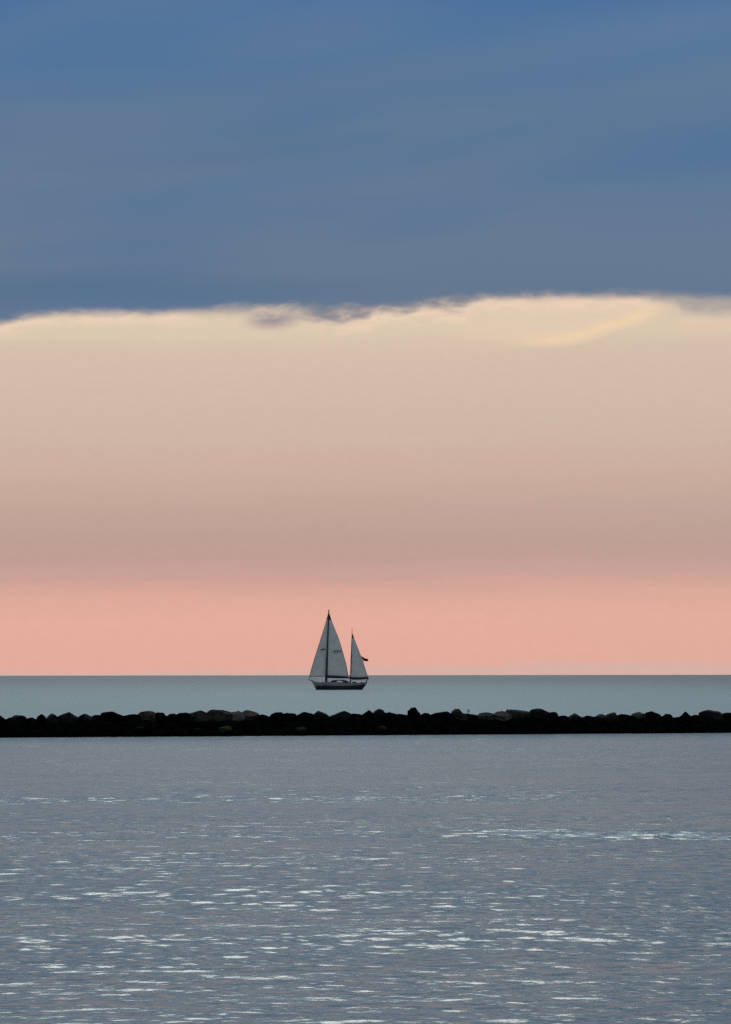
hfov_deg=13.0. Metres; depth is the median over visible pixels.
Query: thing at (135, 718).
rock
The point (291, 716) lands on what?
rock
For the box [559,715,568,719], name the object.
rock
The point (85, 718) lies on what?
rock
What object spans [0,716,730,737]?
rubble
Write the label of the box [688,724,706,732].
rock
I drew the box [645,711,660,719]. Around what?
rock
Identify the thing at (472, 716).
rock
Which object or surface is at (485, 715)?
rock
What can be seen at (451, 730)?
rock
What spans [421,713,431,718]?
rock
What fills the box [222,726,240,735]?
rock
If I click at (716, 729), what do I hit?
rock
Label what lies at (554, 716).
rock
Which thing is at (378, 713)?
rock
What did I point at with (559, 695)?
sea
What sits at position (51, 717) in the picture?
rock
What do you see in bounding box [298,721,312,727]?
rock
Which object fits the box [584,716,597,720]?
rock
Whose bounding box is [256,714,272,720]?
rock
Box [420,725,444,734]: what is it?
rock
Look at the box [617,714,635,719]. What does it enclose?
rock
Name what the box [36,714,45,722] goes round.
rock
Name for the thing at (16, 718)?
rock
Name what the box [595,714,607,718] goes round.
rock
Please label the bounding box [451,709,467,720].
rock
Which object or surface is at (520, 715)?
rock
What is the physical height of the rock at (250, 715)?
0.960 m
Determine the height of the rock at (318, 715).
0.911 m
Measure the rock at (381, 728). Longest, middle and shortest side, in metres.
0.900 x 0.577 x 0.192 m
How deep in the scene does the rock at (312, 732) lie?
190.88 m
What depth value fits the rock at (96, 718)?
188.81 m
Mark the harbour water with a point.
(475, 879)
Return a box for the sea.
[0,675,730,718]
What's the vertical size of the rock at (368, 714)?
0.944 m
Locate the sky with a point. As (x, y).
(408, 322)
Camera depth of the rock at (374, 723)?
192.69 m
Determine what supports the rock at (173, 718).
on the rubble
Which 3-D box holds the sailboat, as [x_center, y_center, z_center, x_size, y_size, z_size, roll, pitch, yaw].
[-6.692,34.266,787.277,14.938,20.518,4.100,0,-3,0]
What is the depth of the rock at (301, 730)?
190.33 m
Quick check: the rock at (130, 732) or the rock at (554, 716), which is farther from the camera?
the rock at (554, 716)
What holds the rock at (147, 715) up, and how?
on the rubble
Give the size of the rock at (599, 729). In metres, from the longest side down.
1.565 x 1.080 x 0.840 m
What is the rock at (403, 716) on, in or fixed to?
on the rubble
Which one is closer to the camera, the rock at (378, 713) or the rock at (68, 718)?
the rock at (68, 718)
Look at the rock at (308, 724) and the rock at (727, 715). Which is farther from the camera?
the rock at (727, 715)
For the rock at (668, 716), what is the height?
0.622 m
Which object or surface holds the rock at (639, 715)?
on the rubble
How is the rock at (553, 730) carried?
on the rubble
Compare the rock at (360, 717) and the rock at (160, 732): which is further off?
the rock at (360, 717)
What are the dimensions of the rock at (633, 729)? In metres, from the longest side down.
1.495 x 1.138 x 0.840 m
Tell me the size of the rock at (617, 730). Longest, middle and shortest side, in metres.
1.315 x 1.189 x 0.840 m
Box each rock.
[0,716,6,723]
[0,728,8,737]
[9,728,27,737]
[10,715,26,722]
[22,717,37,722]
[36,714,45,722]
[44,713,58,723]
[57,712,78,724]
[78,714,93,722]
[92,715,102,721]
[101,711,122,721]
[120,728,142,736]
[121,714,140,723]
[136,721,159,730]
[137,711,155,721]
[146,727,169,736]
[155,712,166,721]
[164,714,181,722]
[177,712,192,720]
[190,710,207,721]
[207,709,232,721]
[217,726,231,732]
[219,721,239,729]
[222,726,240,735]
[232,711,244,721]
[242,710,258,720]
[244,727,262,735]
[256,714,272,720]
[263,728,277,735]
[269,712,284,721]
[278,726,297,735]
[284,713,297,720]
[296,727,306,733]
[297,712,312,721]
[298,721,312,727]
[305,727,318,735]
[313,711,329,719]
[329,711,350,720]
[350,714,364,720]
[362,710,373,719]
[364,719,385,728]
[373,709,384,718]
[376,725,399,733]
[377,726,386,731]
[382,712,400,721]
[399,714,407,718]
[401,727,421,734]
[407,707,420,721]
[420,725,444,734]
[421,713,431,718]
[431,711,454,722]
[443,726,460,734]
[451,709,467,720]
[461,725,477,734]
[465,713,477,719]
[478,712,494,719]
[493,711,511,720]
[506,709,530,719]
[529,708,551,720]
[545,726,565,733]
[549,712,559,719]
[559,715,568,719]
[565,724,586,733]
[569,713,581,720]
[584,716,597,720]
[587,724,608,733]
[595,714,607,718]
[606,712,618,721]
[608,726,627,733]
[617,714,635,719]
[626,725,647,733]
[631,712,645,718]
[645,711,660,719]
[661,714,673,719]
[680,712,693,718]
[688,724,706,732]
[698,710,724,720]
[708,725,727,732]
[722,713,730,718]
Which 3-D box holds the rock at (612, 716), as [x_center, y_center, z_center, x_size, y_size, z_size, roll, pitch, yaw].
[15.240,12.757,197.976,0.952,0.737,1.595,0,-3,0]
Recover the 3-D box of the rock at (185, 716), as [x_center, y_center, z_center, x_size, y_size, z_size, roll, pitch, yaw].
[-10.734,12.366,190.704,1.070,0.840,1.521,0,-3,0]
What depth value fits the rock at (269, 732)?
190.18 m
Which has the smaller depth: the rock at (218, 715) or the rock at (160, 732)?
the rock at (160, 732)
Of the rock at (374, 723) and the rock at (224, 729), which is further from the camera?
the rock at (374, 723)
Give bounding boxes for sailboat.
[308,610,368,689]
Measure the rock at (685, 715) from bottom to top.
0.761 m
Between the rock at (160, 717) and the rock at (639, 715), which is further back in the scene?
the rock at (639, 715)
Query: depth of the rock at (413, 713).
193.97 m
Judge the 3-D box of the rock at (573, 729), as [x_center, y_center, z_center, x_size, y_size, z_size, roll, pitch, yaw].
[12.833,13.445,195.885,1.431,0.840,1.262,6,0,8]
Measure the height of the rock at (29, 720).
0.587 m
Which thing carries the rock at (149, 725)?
on the rubble
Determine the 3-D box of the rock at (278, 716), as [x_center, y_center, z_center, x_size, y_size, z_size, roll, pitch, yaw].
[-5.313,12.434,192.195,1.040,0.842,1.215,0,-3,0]
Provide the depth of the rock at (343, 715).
192.99 m
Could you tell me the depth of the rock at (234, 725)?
190.28 m
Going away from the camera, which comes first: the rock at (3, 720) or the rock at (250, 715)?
the rock at (3, 720)
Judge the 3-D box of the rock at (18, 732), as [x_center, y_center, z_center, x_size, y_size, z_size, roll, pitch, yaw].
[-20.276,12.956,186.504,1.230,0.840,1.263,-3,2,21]
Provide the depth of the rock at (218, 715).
190.65 m
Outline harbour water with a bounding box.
[0,733,730,1023]
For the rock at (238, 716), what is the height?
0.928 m
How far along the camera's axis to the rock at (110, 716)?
189.02 m
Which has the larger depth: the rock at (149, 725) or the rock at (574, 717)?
the rock at (574, 717)
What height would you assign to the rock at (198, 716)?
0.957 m
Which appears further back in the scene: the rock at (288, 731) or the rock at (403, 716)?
the rock at (403, 716)
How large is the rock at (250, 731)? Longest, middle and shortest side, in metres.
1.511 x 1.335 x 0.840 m
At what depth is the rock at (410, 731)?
192.49 m
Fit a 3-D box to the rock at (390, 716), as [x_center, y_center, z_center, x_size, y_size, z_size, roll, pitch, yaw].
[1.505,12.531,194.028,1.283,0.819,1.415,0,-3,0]
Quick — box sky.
[0,0,730,675]
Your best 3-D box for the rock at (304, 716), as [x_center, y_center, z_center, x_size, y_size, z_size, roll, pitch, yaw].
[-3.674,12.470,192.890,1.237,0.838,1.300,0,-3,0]
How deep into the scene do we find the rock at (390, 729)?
192.34 m
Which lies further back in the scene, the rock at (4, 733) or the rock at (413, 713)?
the rock at (413, 713)
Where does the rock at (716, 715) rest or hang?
on the rubble
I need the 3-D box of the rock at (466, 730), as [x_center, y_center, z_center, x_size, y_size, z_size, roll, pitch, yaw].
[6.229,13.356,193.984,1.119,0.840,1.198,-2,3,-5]
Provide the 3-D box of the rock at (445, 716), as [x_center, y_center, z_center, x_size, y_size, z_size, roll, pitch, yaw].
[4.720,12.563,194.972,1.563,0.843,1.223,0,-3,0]
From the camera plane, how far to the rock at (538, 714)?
196.16 m
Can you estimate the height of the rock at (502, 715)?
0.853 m

